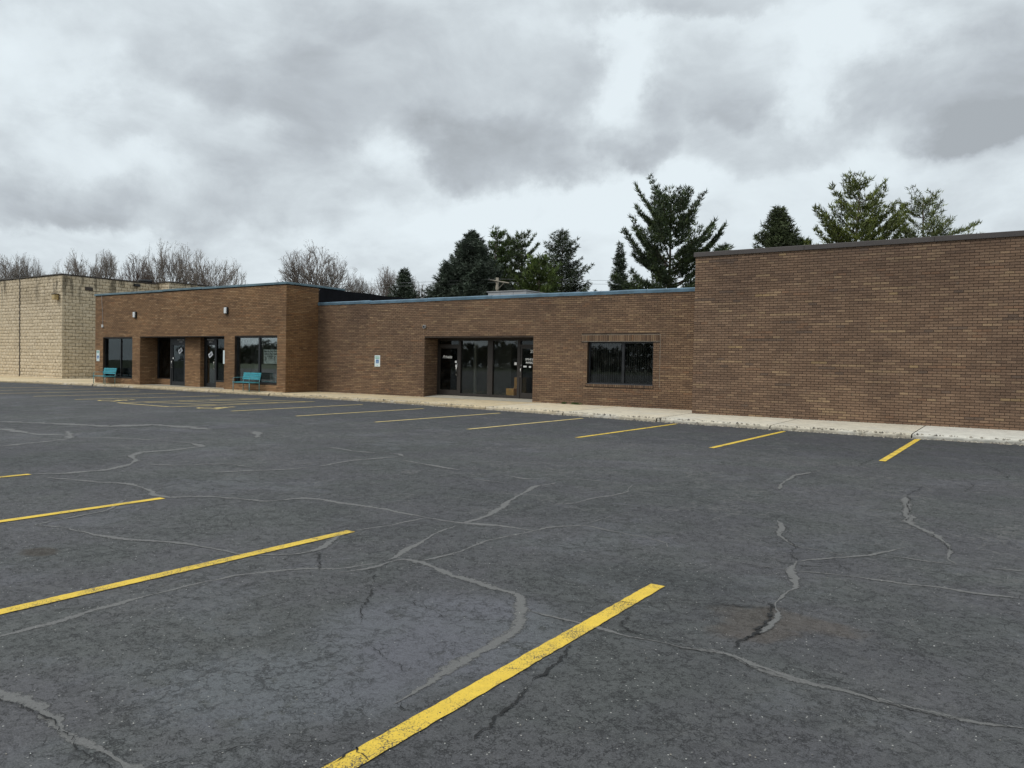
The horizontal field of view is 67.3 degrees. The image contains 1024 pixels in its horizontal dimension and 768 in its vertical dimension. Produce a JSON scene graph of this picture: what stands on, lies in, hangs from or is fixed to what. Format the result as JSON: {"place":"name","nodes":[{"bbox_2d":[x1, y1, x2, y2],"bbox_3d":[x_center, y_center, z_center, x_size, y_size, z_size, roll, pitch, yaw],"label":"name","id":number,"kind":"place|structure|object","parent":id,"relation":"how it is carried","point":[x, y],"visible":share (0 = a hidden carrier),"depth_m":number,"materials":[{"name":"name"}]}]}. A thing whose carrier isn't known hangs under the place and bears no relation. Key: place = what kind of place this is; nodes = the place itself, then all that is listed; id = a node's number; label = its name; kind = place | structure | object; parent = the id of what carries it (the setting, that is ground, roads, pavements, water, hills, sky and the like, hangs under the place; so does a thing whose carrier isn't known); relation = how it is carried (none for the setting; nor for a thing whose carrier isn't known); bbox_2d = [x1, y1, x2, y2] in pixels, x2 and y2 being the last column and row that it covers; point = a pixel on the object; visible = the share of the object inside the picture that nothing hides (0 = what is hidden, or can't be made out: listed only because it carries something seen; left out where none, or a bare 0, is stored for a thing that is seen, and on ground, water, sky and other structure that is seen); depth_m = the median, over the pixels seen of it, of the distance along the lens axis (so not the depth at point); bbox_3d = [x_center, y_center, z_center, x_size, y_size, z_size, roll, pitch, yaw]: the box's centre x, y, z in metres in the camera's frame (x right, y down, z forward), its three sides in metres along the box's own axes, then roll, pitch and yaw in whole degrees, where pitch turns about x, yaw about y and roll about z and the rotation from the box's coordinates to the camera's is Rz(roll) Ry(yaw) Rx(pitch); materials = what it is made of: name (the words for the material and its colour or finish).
{"place":"outdoors","nodes":[
{"label":"outdoors","id":0,"kind":"place"},
{"bbox_2d":[0,254,29,278],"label":"bare tree","id":1,"kind":"object","parent":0,"point":[4,272],"visible":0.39,"depth_m":87.57,"materials":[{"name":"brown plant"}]},
{"bbox_2d":[9,252,43,277],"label":"bare tree","id":2,"kind":"object","parent":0,"point":[27,270],"visible":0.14,"depth_m":89.58,"materials":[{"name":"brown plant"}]},
{"bbox_2d":[346,273,374,293],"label":"bare tree","id":3,"kind":"object","parent":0,"point":[364,289],"visible":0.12,"depth_m":95.27,"materials":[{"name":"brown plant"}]},
{"bbox_2d":[368,267,397,295],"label":"bare tree","id":4,"kind":"object","parent":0,"point":[389,280],"visible":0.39,"depth_m":96.89,"materials":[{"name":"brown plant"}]},
{"bbox_2d":[506,388,516,395],"bbox_3d":[0.026,0.346,29.198,0.350,0.360,0.403,2,2,34],"label":"cardboard box","id":5,"kind":"object","parent":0,"point":[511,391],"visible":0.51,"depth_m":29.04,"materials":[{"name":"brown cardboard"}]},
{"bbox_2d":[0,382,1023,767],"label":"parking lot","id":6,"kind":"structure","parent":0,"point":[736,596],"depth_m":4.86,"materials":[{"name":"grey asphalt"}]},
{"bbox_2d":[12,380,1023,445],"bbox_3d":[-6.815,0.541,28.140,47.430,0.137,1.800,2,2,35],"label":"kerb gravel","id":7,"kind":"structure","parent":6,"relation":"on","point":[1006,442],"depth_m":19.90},
{"bbox_2d":[0,375,1023,444],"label":"sidewalk","id":8,"kind":"structure","parent":0,"point":[909,431],"depth_m":21.76,"materials":[{"name":"concrete"}]},
{"bbox_2d":[93,368,116,382],"bbox_3d":[-20.488,-0.411,38.718,1.150,0.790,0.646,2,2,34],"label":"bench","id":9,"kind":"object","parent":8,"relation":"on","point":[106,371],"visible":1,"depth_m":38.80,"materials":[{"name":"teal metal"}]},
{"bbox_2d":[0,273,210,378],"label":"block building","id":10,"kind":"structure","parent":8,"relation":"on","point":[43,334],"depth_m":47.67,"materials":[{"name":"beige brick"}]},
{"bbox_2d":[51,293,59,299],"bbox_3d":[-27.463,-5.258,46.271,0.400,0.360,0.350,2,2,34],"label":"flood lamp","id":11,"kind":"object","parent":10,"relation":"attached to","point":[55,296],"visible":1,"depth_m":46.15,"materials":[{"name":"brown metal"}]},
{"bbox_2d":[138,279,151,282],"bbox_3d":[-24.274,-6.798,50.852,0.825,0.247,0.260,0,2,-42],"label":"roof vent","id":12,"kind":"object","parent":10,"relation":"on","point":[144,280],"visible":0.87,"depth_m":50.76,"materials":[{"name":"grey metal"}]},
{"bbox_2d":[233,372,261,391],"bbox_3d":[-11.222,-0.087,32.569,1.140,0.790,0.646,2,2,34],"label":"bench","id":13,"kind":"object","parent":8,"relation":"on","point":[253,376],"visible":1,"depth_m":32.65,"materials":[{"name":"teal metal"}]},
{"bbox_2d":[94,282,407,392],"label":"brick building","id":14,"kind":"structure","parent":8,"relation":"on","point":[181,337],"depth_m":34.88,"materials":[{"name":"brown brick"}]},
{"bbox_2d":[96,350,99,360],"bbox_3d":[-21.452,-1.467,39.842,0.300,0.560,0.008,2,2,34],"label":"parking sign","id":15,"kind":"object","parent":14,"relation":"attached to","point":[97,355],"visible":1,"depth_m":39.84,"materials":[{"name":"white metal"}]},
{"bbox_2d":[105,338,131,377],"bbox_3d":[-19.854,-1.331,38.973,2.690,2.010,0.090,2,2,34],"label":"window","id":16,"kind":"structure","parent":14,"relation":"in","point":[118,351],"depth_m":39.00,"materials":[{"name":"black glass"}]},
{"bbox_2d":[158,338,169,378],"bbox_3d":[-17.088,-1.259,38.134,1.490,2.008,0.090,2,2,34],"label":"window","id":17,"kind":"structure","parent":14,"relation":"in","point":[163,343],"depth_m":38.27,"materials":[{"name":"black glass"}]},
{"bbox_2d":[171,344,184,385],"bbox_3d":[-16.117,-0.928,37.118,1.060,2.015,0.124,2,2,34],"label":"door","id":18,"kind":"structure","parent":14,"relation":"in","point":[178,350],"depth_m":37.16,"materials":[{"name":"black glass"}]},
{"bbox_2d":[206,344,214,386],"bbox_3d":[-14.005,-0.854,35.717,0.730,2.015,0.124,2,2,34],"label":"door","id":19,"kind":"structure","parent":14,"relation":"in","point":[210,348],"depth_m":35.78,"materials":[{"name":"black glass"}]},
{"bbox_2d":[236,336,276,383],"bbox_3d":[-10.905,-1.038,33.034,2.800,2.010,0.090,2,2,34],"label":"window","id":20,"kind":"structure","parent":14,"relation":"in","point":[255,354],"depth_m":33.01,"materials":[{"name":"black glass"}]},
{"bbox_2d":[317,287,694,409],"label":"brick building","id":21,"kind":"structure","parent":8,"relation":"on","point":[540,346],"depth_m":28.37,"materials":[{"name":"brown brick"}]},
{"bbox_2d":[375,355,379,366],"bbox_3d":[-5.486,-0.939,31.326,0.300,0.460,0.008,2,2,34],"label":"parking sign","id":22,"kind":"object","parent":21,"relation":"attached to","point":[377,360],"visible":1,"depth_m":31.32,"materials":[{"name":"white metal"}]},
{"bbox_2d":[438,346,458,394],"bbox_3d":[-2.503,-0.528,30.324,0.990,1.910,0.134,2,2,34],"label":"door","id":23,"kind":"structure","parent":21,"relation":"in","point":[448,355],"depth_m":30.35,"materials":[{"name":"black glass"}]},
{"bbox_2d":[488,290,542,294],"bbox_3d":[0.756,-3.536,35.230,2.110,1.140,3.700,2,2,34],"label":"rooftop unit","id":24,"kind":"object","parent":21,"relation":"on","point":[512,292],"visible":0.23,"depth_m":33.64,"materials":[{"name":"grey metal"}]},
{"bbox_2d":[520,347,532,398],"bbox_3d":[0.749,-0.414,28.160,1.087,1.910,0.124,2,2,34],"label":"door","id":25,"kind":"structure","parent":21,"relation":"in","point":[526,355],"depth_m":28.34,"materials":[{"name":"black glass"}]},
{"bbox_2d":[588,342,652,384],"bbox_3d":[3.615,-0.691,25.477,2.380,1.420,0.090,2,2,34],"label":"window","id":26,"kind":"structure","parent":21,"relation":"in","point":[590,343],"depth_m":25.41,"materials":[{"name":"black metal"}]},
{"bbox_2d":[593,343,652,383],"bbox_3d":[3.712,-0.703,25.622,2.280,1.372,0.075,2,2,34],"label":"window blind","id":27,"kind":"object","parent":21,"relation":"attached to","point":[594,376],"depth_m":25.71,"materials":[{"name":"black plastic"}]},
{"bbox_2d":[230,389,1001,429],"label":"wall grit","id":28,"kind":"structure","parent":8,"relation":"on","point":[657,408],"depth_m":22.19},
{"bbox_2d":[692,230,1023,430],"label":"brick building","id":29,"kind":"structure","parent":8,"relation":"on","point":[925,331],"depth_m":19.65,"materials":[{"name":"brown brick"}]},
{"bbox_2d":[0,0,1023,296],"label":"sky","id":30,"kind":"structure","parent":0,"point":[376,134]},
{"bbox_2d":[514,377,516,386],"bbox_3d":[0.296,-0.071,29.482,0.300,0.370,0.323,2,2,34],"label":"cardboard box","id":31,"kind":"object","parent":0,"point":[515,381],"visible":0.23,"depth_m":29.40,"materials":[{"name":"brown cardboard"}]},
{"label":"ground","id":32,"kind":"structure","parent":0,"visible":0},
{"bbox_2d":[52,249,108,276],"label":"bare tree","id":33,"kind":"object","parent":32,"relation":"on","point":[75,268],"visible":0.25,"depth_m":82.97,"materials":[{"name":"grey plant"}]},
{"bbox_2d":[91,250,131,279],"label":"bare tree","id":34,"kind":"object","parent":32,"relation":"on","point":[108,269],"visible":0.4,"depth_m":85.19,"materials":[{"name":"grey plant"}]},
{"bbox_2d":[116,252,154,282],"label":"bare tree","id":35,"kind":"object","parent":32,"relation":"on","point":[133,273],"visible":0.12,"depth_m":81.55,"materials":[{"name":"grey plant"}]},
{"bbox_2d":[137,258,158,282],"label":"bare tree","id":36,"kind":"object","parent":32,"relation":"on","point":[148,268],"visible":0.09,"depth_m":91.69,"materials":[{"name":"grey plant"}]},
{"bbox_2d":[138,240,198,282],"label":"bare tree","id":37,"kind":"object","parent":32,"relation":"on","point":[162,277],"visible":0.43,"depth_m":83.35,"materials":[{"name":"grey plant"}]},
{"bbox_2d":[172,248,247,285],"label":"bare tree","id":38,"kind":"object","parent":32,"relation":"on","point":[201,280],"visible":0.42,"depth_m":80.98,"materials":[{"name":"brown plant"}]},
{"bbox_2d":[274,239,360,292],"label":"bare tree","id":39,"kind":"object","parent":32,"relation":"on","point":[308,276],"visible":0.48,"depth_m":86.40,"materials":[{"name":"brown plant"}]},
{"bbox_2d":[387,266,423,298],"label":"spruce tree","id":40,"kind":"object","parent":32,"relation":"on","point":[403,279],"visible":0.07,"depth_m":65.60,"materials":[{"name":"green plant"}]},
{"bbox_2d":[410,277,426,298],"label":"bare tree","id":41,"kind":"object","parent":32,"relation":"on","point":[419,292],"visible":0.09,"depth_m":100.35,"materials":[{"name":"grey plant"}]},
{"bbox_2d":[420,261,462,298],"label":"spruce tree","id":42,"kind":"object","parent":32,"relation":"on","point":[444,277],"visible":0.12,"depth_m":60.37,"materials":[{"name":"green plant"}]},
{"bbox_2d":[420,229,515,297],"bbox_3d":[-3.416,-6.125,62.090,12.831,12.924,12.403,2,2,34],"label":"spruce tree","id":43,"kind":"object","parent":32,"relation":"on","point":[471,261],"visible":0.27,"depth_m":60.54,"materials":[{"name":"green plant"}]},
{"bbox_2d":[485,225,511,288],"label":"pine tree","id":44,"kind":"object","parent":32,"relation":"on","point":[493,246],"visible":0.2,"depth_m":65.43,"materials":[{"name":"green plant"}]},
{"bbox_2d":[490,278,508,290],"bbox_3d":[-1.029,-4.157,59.864,2.367,8.329,0.369,2,2,45],"label":"utility pole","id":45,"kind":"object","parent":32,"relation":"on","point":[497,283],"visible":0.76,"depth_m":59.90,"materials":[{"name":"brown wood"}]},
{"bbox_2d":[318,279,681,285],"bbox_3d":[-4.075,-8.068,60.063,95.092,2.777,0.145,1,1,2],"label":"power line","id":46,"kind":"object","parent":45,"relation":"attached to","point":[489,279],"visible":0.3,"depth_m":60.15,"materials":[{"name":"metal"}]},
{"bbox_2d":[360,282,641,287],"bbox_3d":[-4.075,-7.671,60.064,95.095,2.604,0.149,1,1,2],"label":"power line","id":47,"kind":"object","parent":45,"relation":"attached to","point":[469,283],"visible":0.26,"depth_m":60.16,"materials":[{"name":"metal"}]},
{"bbox_2d":[497,239,517,284],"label":"pine tree","id":48,"kind":"object","parent":32,"relation":"on","point":[511,258],"visible":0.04,"depth_m":67.35,"materials":[{"name":"green plant"}]},
{"bbox_2d":[501,229,539,289],"bbox_3d":[0.508,-6.556,64.211,4.492,12.973,4.272,2,2,34],"label":"pine tree","id":49,"kind":"object","parent":32,"relation":"on","point":[518,252],"visible":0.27,"depth_m":63.72,"materials":[{"name":"green plant"}]},
{"bbox_2d":[513,252,564,292],"bbox_3d":[2.070,-4.912,58.081,4.875,10.042,4.435,0,2,-24],"label":"pine tree","id":50,"kind":"object","parent":32,"relation":"on","point":[539,262],"visible":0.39,"depth_m":57.42,"materials":[{"name":"green plant"}]},
{"bbox_2d":[535,228,601,292],"bbox_3d":[4.028,-6.451,63.297,10.494,12.941,9.478,2,2,34],"label":"spruce tree","id":51,"kind":"object","parent":32,"relation":"on","point":[568,270],"visible":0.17,"depth_m":62.39,"materials":[{"name":"green plant"}]},
{"bbox_2d":[606,240,628,290],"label":"spruce tree","id":52,"kind":"object","parent":32,"relation":"on","point":[619,265],"visible":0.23,"depth_m":65.79,"materials":[{"name":"green plant"}]},
{"bbox_2d":[609,172,730,289],"bbox_3d":[10.317,-6.569,50.054,7.858,14.052,7.585,2,2,34],"label":"pine tree","id":53,"kind":"object","parent":32,"relation":"on","point":[662,221],"visible":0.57,"depth_m":49.26,"materials":[{"name":"green plant"}]},
{"bbox_2d":[712,243,733,250],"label":"pine tree","id":54,"kind":"object","parent":32,"relation":"on","point":[719,246],"visible":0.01,"depth_m":53.83,"materials":[{"name":"green plant"}]},
{"bbox_2d":[752,205,805,248],"bbox_3d":[17.144,-5.619,50.147,7.602,12.407,7.522,2,2,34],"label":"spruce tree","id":55,"kind":"object","parent":32,"relation":"on","point":[781,227],"visible":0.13,"depth_m":49.56,"materials":[{"name":"green plant"}]},
{"bbox_2d":[796,235,811,244],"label":"pine tree","id":56,"kind":"object","parent":32,"relation":"on","point":[801,242],"visible":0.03,"depth_m":51.70,"materials":[{"name":"green plant"}]},
{"bbox_2d":[802,170,911,244],"bbox_3d":[21.427,-6.343,48.350,6.410,14.104,6.185,0,2,-25],"label":"pine tree","id":57,"kind":"object","parent":32,"relation":"on","point":[836,231],"visible":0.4,"depth_m":47.29,"materials":[{"name":"green plant"}]},
{"bbox_2d":[867,185,982,239],"bbox_3d":[26.760,-6.105,50.164,7.241,13.743,5.990,2,2,34],"label":"pine tree","id":58,"kind":"object","parent":32,"relation":"on","point":[937,229],"visible":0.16,"depth_m":49.68,"materials":[{"name":"green plant"}]}
]}

